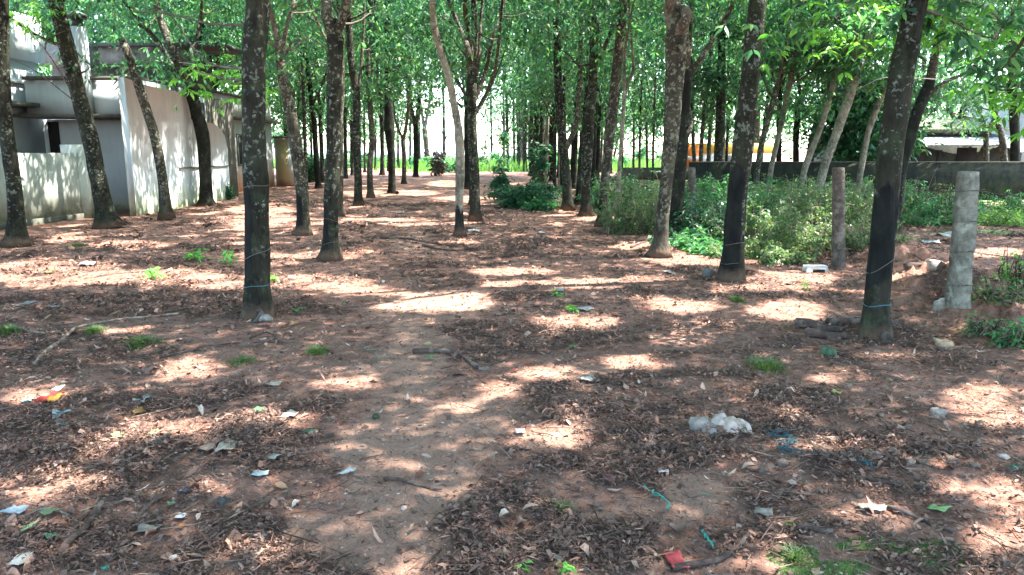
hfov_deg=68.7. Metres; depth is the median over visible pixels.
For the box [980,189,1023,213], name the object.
weed clump
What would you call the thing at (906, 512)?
stick
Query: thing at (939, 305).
stone
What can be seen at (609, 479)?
fallen leaf
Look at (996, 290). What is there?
barbed wire
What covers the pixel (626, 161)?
shrub
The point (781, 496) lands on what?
stick
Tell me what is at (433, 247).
stick
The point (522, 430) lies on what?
paper scrap
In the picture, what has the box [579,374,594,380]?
paper scrap
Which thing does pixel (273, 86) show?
broadleaf tree
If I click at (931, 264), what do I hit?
stone
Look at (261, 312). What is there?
coconut shell
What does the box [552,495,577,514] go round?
grass tuft
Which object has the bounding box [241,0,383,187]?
rubber tree
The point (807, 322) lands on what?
fallen log
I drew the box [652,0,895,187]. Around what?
rubber tree
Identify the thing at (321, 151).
rubber tree
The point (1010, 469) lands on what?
stone
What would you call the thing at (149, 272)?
seedling
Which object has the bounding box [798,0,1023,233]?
rubber tree
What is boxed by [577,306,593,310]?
paper scrap
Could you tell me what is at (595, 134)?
rubber tree
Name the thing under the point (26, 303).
paper scrap
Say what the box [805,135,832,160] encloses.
shaded white house
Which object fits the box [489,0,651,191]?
rubber tree
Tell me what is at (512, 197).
weed clump
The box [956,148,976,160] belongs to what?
window
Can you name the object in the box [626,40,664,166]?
rubber tree
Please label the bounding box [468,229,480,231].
paper scrap
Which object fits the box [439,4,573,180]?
rubber tree
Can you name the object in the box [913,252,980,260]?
stick
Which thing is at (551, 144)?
rubber tree
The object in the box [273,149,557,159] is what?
field wall
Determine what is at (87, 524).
stick
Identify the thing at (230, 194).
shrub
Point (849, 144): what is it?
broadleaf tree
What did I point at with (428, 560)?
stick
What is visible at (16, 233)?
rubber tree
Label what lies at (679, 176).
rubber tree
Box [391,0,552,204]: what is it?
rubber tree
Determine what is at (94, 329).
grass tuft
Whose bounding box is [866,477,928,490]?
stick
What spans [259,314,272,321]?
coconut shell
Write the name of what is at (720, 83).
broadleaf tree
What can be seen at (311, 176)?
shrub
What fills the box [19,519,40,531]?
fallen leaf
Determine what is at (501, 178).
sapling
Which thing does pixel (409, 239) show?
stick
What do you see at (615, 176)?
shrub
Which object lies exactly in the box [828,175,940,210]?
shrub
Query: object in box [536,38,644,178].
rubber tree
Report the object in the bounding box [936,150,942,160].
window
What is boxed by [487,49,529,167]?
rubber tree
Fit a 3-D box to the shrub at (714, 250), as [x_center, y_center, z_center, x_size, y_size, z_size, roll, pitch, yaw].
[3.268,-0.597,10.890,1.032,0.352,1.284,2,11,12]
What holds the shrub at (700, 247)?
on the ground at (410, 190)
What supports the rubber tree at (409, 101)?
on the ground at (410, 190)
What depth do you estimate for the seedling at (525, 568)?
2.73 m
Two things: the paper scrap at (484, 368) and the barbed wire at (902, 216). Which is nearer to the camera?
the paper scrap at (484, 368)
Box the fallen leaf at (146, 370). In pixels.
[142,366,157,373]
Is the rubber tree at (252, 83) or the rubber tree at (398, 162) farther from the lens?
the rubber tree at (398, 162)
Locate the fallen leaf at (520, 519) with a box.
[515,514,527,524]
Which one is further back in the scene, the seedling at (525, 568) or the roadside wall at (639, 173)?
the roadside wall at (639, 173)
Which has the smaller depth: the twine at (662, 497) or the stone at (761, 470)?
the twine at (662, 497)
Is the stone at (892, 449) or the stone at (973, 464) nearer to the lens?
the stone at (973, 464)
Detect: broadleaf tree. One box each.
[9,0,178,75]
[10,0,116,75]
[23,0,223,80]
[93,2,241,94]
[169,2,324,120]
[219,51,347,135]
[220,83,320,148]
[306,87,423,148]
[477,80,569,148]
[557,87,662,158]
[618,78,733,148]
[652,0,784,160]
[695,60,817,156]
[755,80,792,142]
[767,21,887,160]
[783,60,958,160]
[786,65,942,149]
[913,12,1007,117]
[914,55,972,118]
[915,2,1004,118]
[982,8,1010,74]
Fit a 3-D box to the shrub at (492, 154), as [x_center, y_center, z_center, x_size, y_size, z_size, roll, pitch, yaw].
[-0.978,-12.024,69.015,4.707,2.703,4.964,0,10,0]
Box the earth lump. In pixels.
[902,261,925,269]
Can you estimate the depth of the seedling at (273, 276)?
8.54 m
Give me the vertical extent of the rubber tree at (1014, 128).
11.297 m
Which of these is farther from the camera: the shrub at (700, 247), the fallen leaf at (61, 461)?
the shrub at (700, 247)
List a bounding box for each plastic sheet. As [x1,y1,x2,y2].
[689,416,710,430]
[701,411,753,436]
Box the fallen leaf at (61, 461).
[51,458,67,467]
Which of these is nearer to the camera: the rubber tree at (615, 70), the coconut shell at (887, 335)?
the coconut shell at (887, 335)
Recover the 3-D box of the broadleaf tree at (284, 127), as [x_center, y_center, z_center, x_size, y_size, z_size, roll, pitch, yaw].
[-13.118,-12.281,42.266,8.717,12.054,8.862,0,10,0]
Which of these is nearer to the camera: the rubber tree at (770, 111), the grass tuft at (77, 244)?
the grass tuft at (77, 244)
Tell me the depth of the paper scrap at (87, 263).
9.78 m
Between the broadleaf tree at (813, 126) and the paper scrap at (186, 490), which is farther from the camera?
the broadleaf tree at (813, 126)
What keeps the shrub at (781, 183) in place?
on the ground at (410, 190)
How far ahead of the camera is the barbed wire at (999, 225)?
5.63 m
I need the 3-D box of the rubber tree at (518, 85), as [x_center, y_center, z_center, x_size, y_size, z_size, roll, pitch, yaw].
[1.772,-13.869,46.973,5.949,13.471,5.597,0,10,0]
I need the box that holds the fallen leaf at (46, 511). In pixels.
[39,507,60,515]
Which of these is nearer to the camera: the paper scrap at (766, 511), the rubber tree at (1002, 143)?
the paper scrap at (766, 511)
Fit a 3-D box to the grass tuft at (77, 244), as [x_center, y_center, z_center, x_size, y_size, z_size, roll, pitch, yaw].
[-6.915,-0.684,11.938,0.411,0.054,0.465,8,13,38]
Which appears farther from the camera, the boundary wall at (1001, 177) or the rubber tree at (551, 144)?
the rubber tree at (551, 144)
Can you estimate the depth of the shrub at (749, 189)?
18.41 m
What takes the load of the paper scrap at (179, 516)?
on the ground at (410, 190)
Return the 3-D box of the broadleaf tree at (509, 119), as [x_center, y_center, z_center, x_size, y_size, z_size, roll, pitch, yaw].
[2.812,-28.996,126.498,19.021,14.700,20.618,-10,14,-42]
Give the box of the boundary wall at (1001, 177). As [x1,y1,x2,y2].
[688,161,1023,199]
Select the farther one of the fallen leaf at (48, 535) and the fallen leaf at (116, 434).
the fallen leaf at (116, 434)
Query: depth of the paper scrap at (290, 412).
4.26 m
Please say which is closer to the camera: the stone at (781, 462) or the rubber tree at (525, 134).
the stone at (781, 462)
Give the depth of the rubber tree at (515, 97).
43.59 m
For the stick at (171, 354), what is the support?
on the ground at (410, 190)
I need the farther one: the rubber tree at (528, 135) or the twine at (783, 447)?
the rubber tree at (528, 135)
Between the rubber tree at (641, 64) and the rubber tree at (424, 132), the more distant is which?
the rubber tree at (424, 132)
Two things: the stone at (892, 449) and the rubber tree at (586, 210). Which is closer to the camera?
the stone at (892, 449)
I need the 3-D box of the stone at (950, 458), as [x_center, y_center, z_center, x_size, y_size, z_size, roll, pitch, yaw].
[2.135,0.842,3.642,0.059,0.042,0.048,0,10,0]
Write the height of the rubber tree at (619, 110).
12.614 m
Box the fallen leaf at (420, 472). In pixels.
[414,470,425,475]
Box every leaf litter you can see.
[0,177,1023,574]
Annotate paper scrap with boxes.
[0,504,28,513]
[8,551,33,564]
[12,300,37,306]
[52,409,70,420]
[76,261,97,265]
[132,396,148,402]
[174,512,186,517]
[177,485,189,492]
[199,442,216,450]
[250,470,268,475]
[250,547,264,558]
[263,453,281,458]
[265,380,281,385]
[281,409,298,417]
[337,467,358,474]
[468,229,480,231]
[478,366,488,369]
[515,428,524,432]
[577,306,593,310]
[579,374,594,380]
[754,507,772,515]
[856,503,886,510]
[917,239,940,242]
[926,231,951,236]
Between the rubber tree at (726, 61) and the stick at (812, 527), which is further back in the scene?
the rubber tree at (726, 61)
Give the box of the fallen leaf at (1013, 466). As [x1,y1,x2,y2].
[1004,463,1022,468]
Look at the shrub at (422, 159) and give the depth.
61.42 m
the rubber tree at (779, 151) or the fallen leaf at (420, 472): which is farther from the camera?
the rubber tree at (779, 151)
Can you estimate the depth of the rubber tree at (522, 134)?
65.47 m
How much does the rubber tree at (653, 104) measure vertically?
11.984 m
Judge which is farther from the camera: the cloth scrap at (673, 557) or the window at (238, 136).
the window at (238, 136)
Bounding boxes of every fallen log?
[794,317,842,331]
[806,328,847,338]
[825,317,903,325]
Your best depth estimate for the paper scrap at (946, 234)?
12.46 m
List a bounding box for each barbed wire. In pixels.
[840,181,974,192]
[841,226,969,251]
[842,204,951,220]
[842,251,967,285]
[968,285,1023,294]
[970,251,1023,259]
[974,221,1023,228]
[975,190,1021,196]
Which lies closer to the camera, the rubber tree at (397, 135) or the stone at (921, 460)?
the stone at (921, 460)
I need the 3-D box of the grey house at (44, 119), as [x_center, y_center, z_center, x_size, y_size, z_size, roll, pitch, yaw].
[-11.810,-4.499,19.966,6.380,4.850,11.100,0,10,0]
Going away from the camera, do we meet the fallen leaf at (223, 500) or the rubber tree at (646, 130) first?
the fallen leaf at (223, 500)
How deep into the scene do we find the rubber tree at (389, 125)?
25.18 m
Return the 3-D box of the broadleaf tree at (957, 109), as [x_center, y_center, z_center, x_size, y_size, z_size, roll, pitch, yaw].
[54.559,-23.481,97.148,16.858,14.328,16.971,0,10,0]
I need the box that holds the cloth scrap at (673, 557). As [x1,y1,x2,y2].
[663,550,689,568]
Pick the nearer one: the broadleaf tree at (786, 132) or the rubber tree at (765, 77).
the rubber tree at (765, 77)
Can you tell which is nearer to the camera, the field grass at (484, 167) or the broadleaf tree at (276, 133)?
the field grass at (484, 167)
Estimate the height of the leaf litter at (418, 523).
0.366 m
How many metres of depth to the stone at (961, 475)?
3.48 m
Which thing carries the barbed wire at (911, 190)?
attached to the concrete post at (958, 290)
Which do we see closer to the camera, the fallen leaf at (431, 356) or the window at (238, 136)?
the fallen leaf at (431, 356)
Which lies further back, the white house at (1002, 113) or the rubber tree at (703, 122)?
the white house at (1002, 113)
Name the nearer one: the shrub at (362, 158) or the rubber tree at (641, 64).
the rubber tree at (641, 64)
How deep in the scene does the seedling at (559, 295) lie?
7.72 m
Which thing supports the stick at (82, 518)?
on the ground at (410, 190)
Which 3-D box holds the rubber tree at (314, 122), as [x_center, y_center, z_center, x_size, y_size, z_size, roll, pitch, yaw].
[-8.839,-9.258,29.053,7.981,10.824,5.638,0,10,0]
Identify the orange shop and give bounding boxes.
[687,143,772,166]
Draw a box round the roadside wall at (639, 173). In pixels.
[621,167,688,179]
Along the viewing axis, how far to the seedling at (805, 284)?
8.18 m
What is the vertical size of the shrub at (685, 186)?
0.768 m
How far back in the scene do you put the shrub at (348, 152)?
59.47 m
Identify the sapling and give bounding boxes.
[420,146,451,175]
[478,120,511,173]
[489,159,513,197]
[524,139,552,183]
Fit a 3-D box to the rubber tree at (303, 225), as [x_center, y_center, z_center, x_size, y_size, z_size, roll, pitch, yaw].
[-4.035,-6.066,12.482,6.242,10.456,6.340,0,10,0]
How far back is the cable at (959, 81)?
9.11 m
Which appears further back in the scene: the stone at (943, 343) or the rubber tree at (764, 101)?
the rubber tree at (764, 101)
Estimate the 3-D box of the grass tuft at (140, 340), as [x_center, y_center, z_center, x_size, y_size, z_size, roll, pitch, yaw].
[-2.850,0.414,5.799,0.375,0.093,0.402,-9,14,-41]
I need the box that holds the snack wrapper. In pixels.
[31,385,64,402]
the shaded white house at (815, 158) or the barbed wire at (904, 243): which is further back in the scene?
the shaded white house at (815, 158)
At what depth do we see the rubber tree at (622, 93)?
38.92 m
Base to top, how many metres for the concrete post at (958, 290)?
1.060 m
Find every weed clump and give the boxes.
[483,179,574,207]
[517,196,557,210]
[869,196,990,226]
[903,180,929,215]
[910,164,955,223]
[930,189,1005,211]
[956,310,1013,338]
[971,275,1023,305]
[977,202,1023,227]
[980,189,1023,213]
[987,316,1023,348]
[992,243,1023,290]
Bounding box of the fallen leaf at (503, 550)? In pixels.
[495,546,508,557]
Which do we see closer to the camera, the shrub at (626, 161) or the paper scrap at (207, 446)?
the paper scrap at (207, 446)
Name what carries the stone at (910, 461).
on the ground at (410, 190)
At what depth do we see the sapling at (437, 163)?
44.26 m
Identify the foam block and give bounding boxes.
[802,265,827,271]
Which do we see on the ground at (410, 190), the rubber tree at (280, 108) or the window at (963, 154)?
the rubber tree at (280, 108)
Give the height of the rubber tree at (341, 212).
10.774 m
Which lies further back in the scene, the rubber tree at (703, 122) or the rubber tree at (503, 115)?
the rubber tree at (503, 115)
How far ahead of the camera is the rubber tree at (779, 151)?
26.34 m
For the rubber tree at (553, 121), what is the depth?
28.35 m
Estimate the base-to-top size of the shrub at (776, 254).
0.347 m
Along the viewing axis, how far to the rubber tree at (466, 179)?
28.76 m
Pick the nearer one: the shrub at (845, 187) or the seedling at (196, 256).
the seedling at (196, 256)
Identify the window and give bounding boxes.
[47,122,60,152]
[236,134,241,165]
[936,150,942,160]
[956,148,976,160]
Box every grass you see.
[273,155,660,171]
[765,519,966,574]
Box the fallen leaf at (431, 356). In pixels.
[425,354,434,358]
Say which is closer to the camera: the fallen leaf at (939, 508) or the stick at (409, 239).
the fallen leaf at (939, 508)
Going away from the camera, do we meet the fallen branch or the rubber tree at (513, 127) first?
the fallen branch
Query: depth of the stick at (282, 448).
3.78 m
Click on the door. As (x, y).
(281, 145)
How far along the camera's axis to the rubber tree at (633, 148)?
44.17 m
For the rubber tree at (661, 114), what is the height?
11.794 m
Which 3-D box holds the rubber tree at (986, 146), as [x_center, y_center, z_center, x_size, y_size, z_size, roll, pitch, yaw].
[16.573,-8.882,27.899,7.209,10.591,8.082,-7,13,-34]
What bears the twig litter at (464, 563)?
on the ground at (410, 190)
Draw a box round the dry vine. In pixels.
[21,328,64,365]
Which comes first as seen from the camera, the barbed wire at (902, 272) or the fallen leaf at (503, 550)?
the fallen leaf at (503, 550)
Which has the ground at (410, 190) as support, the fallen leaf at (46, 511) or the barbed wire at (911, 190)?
the fallen leaf at (46, 511)
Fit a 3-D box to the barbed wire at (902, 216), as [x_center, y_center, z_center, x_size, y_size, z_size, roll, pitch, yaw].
[3.829,-0.773,7.592,0.032,0.161,3.902,2,11,10]
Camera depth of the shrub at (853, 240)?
10.65 m
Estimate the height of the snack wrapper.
0.043 m
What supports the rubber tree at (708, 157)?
on the ground at (410, 190)
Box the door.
[276,140,288,179]
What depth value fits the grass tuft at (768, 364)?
5.25 m
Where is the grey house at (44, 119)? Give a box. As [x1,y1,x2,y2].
[0,10,241,215]
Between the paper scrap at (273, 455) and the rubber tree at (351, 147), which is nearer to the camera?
the paper scrap at (273, 455)
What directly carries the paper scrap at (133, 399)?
on the ground at (410, 190)
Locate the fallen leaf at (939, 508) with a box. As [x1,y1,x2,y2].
[926,503,950,511]
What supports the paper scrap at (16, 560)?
on the ground at (410, 190)
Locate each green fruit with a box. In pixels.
[372,413,379,419]
[820,347,835,356]
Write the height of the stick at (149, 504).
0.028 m
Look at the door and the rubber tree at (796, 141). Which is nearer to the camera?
the rubber tree at (796, 141)
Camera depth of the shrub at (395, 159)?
70.40 m
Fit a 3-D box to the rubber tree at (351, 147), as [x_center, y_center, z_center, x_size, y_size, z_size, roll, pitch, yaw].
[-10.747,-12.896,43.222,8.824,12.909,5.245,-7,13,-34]
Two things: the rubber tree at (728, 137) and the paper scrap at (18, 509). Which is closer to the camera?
the paper scrap at (18, 509)
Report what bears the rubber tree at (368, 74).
on the ground at (410, 190)
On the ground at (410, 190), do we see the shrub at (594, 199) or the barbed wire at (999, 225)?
the shrub at (594, 199)
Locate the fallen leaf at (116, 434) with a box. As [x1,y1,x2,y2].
[110,431,123,438]
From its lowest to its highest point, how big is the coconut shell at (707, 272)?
0.128 m
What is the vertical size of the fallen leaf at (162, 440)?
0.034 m
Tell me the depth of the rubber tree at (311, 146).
36.61 m
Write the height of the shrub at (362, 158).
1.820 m
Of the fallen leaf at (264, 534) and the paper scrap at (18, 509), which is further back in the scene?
the paper scrap at (18, 509)
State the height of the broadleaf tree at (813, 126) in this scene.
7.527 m
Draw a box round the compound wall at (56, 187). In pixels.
[0,145,93,229]
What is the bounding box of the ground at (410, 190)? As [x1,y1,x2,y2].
[0,150,1023,574]
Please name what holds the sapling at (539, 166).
on the ground at (410, 190)
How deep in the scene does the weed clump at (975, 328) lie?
6.02 m
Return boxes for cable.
[859,77,1017,89]
[917,78,1022,117]
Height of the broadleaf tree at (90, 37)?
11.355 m
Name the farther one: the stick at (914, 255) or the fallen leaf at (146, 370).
the stick at (914, 255)
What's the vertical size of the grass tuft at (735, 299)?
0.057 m
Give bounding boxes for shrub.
[225,184,235,199]
[303,152,324,181]
[309,149,349,164]
[347,153,386,166]
[373,150,413,162]
[406,155,430,168]
[421,154,455,172]
[487,144,516,164]
[572,168,638,200]
[575,173,655,212]
[588,171,670,235]
[591,176,698,211]
[599,179,774,198]
[612,154,637,165]
[631,144,661,162]
[647,169,774,218]
[648,227,715,248]
[651,192,726,238]
[672,227,723,257]
[686,179,827,205]
[700,199,854,255]
[704,235,766,259]
[706,181,816,226]
[745,239,821,265]
[746,173,911,229]
[752,176,823,200]
[760,178,937,199]
[800,178,925,226]
[811,218,926,251]
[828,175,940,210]
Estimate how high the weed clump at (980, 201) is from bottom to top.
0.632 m
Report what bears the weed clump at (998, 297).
on the ground at (410, 190)
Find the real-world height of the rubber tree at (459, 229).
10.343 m
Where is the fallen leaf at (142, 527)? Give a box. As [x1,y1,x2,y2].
[136,522,161,532]
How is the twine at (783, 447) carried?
on the ground at (410, 190)
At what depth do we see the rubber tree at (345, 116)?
40.03 m
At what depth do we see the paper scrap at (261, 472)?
3.46 m
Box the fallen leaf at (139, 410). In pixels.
[132,407,145,413]
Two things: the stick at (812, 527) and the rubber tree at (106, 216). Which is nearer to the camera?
the stick at (812, 527)
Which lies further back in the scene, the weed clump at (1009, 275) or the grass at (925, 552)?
the weed clump at (1009, 275)
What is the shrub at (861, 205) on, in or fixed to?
on the ground at (410, 190)
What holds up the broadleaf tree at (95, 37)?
on the ground at (410, 190)
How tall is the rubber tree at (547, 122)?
11.390 m
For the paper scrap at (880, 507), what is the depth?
3.15 m
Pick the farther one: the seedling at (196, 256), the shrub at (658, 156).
the shrub at (658, 156)
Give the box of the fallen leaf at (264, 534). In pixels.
[252,530,269,540]
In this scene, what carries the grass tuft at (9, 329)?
on the ground at (410, 190)
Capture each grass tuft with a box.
[0,323,21,335]
[62,243,91,247]
[77,324,108,335]
[117,334,163,350]
[219,353,259,369]
[303,344,331,356]
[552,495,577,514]
[727,294,746,302]
[743,354,791,375]
[777,542,812,566]
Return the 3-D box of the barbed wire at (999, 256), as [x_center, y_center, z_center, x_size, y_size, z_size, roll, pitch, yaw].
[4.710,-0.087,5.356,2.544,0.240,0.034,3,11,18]
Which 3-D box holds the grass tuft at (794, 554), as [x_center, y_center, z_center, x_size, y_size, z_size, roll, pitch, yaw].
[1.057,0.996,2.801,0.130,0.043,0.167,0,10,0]
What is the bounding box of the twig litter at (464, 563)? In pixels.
[0,195,1023,574]
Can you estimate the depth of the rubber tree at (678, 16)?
10.28 m
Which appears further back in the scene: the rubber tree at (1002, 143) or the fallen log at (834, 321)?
the rubber tree at (1002, 143)
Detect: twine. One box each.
[643,485,670,508]
[701,529,714,547]
[766,429,808,454]
[798,448,854,455]
[855,457,873,468]
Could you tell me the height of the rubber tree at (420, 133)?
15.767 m
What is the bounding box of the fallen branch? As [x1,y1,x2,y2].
[62,312,178,339]
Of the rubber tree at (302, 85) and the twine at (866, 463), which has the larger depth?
the rubber tree at (302, 85)
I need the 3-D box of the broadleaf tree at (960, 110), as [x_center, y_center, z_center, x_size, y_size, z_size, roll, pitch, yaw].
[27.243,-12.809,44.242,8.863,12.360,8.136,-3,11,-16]
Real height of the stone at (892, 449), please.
0.052 m
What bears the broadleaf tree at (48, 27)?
on the ground at (410, 190)
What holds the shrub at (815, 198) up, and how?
on the ground at (410, 190)
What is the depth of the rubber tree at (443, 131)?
67.87 m
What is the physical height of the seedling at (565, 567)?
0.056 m
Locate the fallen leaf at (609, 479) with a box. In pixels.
[603,474,614,483]
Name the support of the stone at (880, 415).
on the ground at (410, 190)
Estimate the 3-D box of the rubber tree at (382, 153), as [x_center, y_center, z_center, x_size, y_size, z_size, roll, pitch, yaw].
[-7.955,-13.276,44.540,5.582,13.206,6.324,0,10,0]
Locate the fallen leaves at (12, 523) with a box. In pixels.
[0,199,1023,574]
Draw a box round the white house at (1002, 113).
[962,88,1023,160]
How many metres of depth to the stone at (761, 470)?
3.53 m
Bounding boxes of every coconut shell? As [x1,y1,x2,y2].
[251,309,263,322]
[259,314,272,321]
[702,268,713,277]
[881,332,893,343]
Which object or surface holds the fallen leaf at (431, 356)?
on the ground at (410, 190)
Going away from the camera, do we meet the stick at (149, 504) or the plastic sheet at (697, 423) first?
the stick at (149, 504)
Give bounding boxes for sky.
[31,1,1022,149]
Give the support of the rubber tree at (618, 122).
on the ground at (410, 190)
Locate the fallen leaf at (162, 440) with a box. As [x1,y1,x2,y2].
[155,433,171,442]
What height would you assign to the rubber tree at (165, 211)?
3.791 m
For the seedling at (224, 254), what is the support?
on the ground at (410, 190)
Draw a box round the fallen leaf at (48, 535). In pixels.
[44,532,59,538]
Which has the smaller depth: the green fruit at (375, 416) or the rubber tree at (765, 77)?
the green fruit at (375, 416)
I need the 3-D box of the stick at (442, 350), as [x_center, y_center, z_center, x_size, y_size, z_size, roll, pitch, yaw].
[-0.445,0.497,5.448,0.668,0.057,0.164,8,13,37]
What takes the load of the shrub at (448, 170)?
on the ground at (410, 190)
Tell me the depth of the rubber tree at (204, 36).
25.16 m
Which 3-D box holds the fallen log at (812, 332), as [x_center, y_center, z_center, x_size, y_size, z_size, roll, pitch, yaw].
[2.535,0.381,6.042,0.318,0.076,0.081,5,12,27]
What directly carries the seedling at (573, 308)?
on the ground at (410, 190)
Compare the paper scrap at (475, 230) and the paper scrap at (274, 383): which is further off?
the paper scrap at (475, 230)
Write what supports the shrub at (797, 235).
on the ground at (410, 190)
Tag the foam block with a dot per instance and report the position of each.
(810, 268)
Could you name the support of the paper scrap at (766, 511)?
on the ground at (410, 190)
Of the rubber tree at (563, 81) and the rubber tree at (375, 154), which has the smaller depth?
the rubber tree at (563, 81)
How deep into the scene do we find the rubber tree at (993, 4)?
20.38 m
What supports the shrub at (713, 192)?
on the ground at (410, 190)
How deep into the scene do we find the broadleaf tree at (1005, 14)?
33.80 m
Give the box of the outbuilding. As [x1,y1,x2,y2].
[213,90,302,192]
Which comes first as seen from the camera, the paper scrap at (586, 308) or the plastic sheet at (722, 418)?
the plastic sheet at (722, 418)
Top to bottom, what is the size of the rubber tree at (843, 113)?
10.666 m
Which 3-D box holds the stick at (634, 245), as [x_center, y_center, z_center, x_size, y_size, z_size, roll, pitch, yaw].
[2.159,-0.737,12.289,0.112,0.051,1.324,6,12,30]
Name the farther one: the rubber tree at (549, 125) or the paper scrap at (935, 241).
the rubber tree at (549, 125)
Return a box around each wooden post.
[688,167,695,215]
[831,167,845,267]
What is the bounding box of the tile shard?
[892,505,912,512]
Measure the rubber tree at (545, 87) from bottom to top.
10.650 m
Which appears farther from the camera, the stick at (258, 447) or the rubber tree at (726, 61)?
the rubber tree at (726, 61)
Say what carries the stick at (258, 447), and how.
on the ground at (410, 190)
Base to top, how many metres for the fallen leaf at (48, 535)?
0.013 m
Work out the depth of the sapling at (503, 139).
47.43 m
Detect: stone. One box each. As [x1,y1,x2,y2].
[757,467,766,473]
[775,458,788,466]
[827,436,836,442]
[855,492,862,498]
[876,413,883,417]
[885,447,899,455]
[905,458,915,466]
[916,459,926,464]
[926,260,942,269]
[930,407,946,417]
[932,297,949,312]
[933,337,953,347]
[946,455,959,463]
[957,473,965,477]
[969,462,980,468]
[1007,466,1016,472]
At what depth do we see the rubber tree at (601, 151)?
50.63 m
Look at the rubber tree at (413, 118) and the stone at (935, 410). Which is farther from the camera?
the rubber tree at (413, 118)
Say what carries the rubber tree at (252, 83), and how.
on the ground at (410, 190)
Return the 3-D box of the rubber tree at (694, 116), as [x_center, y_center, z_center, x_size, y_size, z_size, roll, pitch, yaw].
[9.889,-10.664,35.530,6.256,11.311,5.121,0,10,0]
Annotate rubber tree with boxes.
[0,0,120,247]
[9,0,171,228]
[9,0,245,206]
[54,0,279,104]
[118,38,175,219]
[128,0,327,320]
[177,0,425,216]
[182,3,348,129]
[212,0,359,187]
[229,0,468,197]
[233,2,379,182]
[237,0,462,205]
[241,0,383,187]
[243,0,496,193]
[267,0,412,235]
[270,3,379,158]
[271,47,382,174]
[272,21,429,178]
[302,0,349,261]
[345,0,483,183]
[346,77,379,172]
[361,55,433,170]
[362,68,403,169]
[366,63,424,174]
[374,26,465,176]
[378,0,567,221]
[379,0,527,189]
[384,0,466,236]
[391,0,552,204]
[396,91,406,167]
[401,64,455,156]
[403,81,432,166]
[412,66,440,159]
[435,79,458,154]
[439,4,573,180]
[440,0,646,210]
[461,81,507,161]
[462,0,702,204]
[478,54,522,164]
[479,2,583,181]
[480,3,605,184]
[481,18,544,175]
[483,0,768,227]
[483,19,574,177]
[483,70,526,164]
[484,60,513,160]
[486,53,529,170]
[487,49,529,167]
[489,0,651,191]
[493,0,609,187]
[493,5,609,188]
[496,75,571,131]
[506,0,747,216]
[509,85,528,161]
[510,5,573,181]
[510,77,530,162]
[512,0,697,185]
[513,4,664,188]
[515,17,573,174]
[535,0,721,215]
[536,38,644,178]
[550,9,664,179]
[569,69,649,138]
[573,1,655,141]
[576,15,658,166]
[600,98,637,172]
[601,25,659,132]
[603,87,638,173]
[611,0,769,237]
[619,50,706,166]
[620,34,664,180]
[621,9,704,166]
[622,5,739,160]
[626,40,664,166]
[637,28,707,141]
[643,31,714,132]
[644,0,691,257]
[647,8,764,160]
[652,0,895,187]
[655,0,779,160]
[662,9,766,128]
[684,0,889,190]
[688,0,825,160]
[692,1,842,112]
[696,4,783,125]
[697,3,825,160]
[712,13,884,160]
[713,0,1023,340]
[715,0,766,282]
[725,4,811,110]
[727,0,899,160]
[767,0,967,199]
[776,0,1013,196]
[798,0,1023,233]
[838,0,1017,194]
[844,3,1008,160]
[877,2,1020,160]
[883,7,1009,118]
[926,0,1023,160]
[949,0,1023,47]
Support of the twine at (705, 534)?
on the ground at (410, 190)
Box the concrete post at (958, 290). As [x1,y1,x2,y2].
[942,171,984,308]
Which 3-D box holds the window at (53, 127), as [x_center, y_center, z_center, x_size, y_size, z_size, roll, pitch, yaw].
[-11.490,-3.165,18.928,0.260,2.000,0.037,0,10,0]
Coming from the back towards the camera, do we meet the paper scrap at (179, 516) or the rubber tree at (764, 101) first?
the rubber tree at (764, 101)
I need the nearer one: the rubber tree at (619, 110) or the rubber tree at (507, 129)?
the rubber tree at (619, 110)
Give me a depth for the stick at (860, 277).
8.86 m
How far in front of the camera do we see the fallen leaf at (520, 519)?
3.05 m
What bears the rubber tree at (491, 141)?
on the ground at (410, 190)
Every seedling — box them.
[143,267,167,279]
[183,248,210,261]
[218,250,238,265]
[270,274,279,281]
[513,559,533,571]
[550,288,564,296]
[554,561,577,574]
[565,305,578,311]
[801,279,810,290]
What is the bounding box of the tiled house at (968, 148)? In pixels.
[909,119,1023,160]
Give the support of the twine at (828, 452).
on the ground at (410, 190)
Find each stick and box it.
[19,507,77,527]
[60,500,104,547]
[65,496,99,534]
[142,484,167,510]
[159,341,294,357]
[242,443,281,456]
[249,332,281,344]
[255,444,305,450]
[378,236,441,244]
[383,476,442,489]
[412,348,480,368]
[421,548,442,568]
[422,244,476,250]
[630,240,650,247]
[671,529,752,571]
[755,493,810,498]
[796,522,833,533]
[854,269,895,282]
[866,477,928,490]
[887,504,954,532]
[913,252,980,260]
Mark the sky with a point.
(436, 138)
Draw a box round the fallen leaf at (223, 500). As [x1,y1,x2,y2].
[215,495,230,506]
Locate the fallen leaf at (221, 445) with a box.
[215,440,238,451]

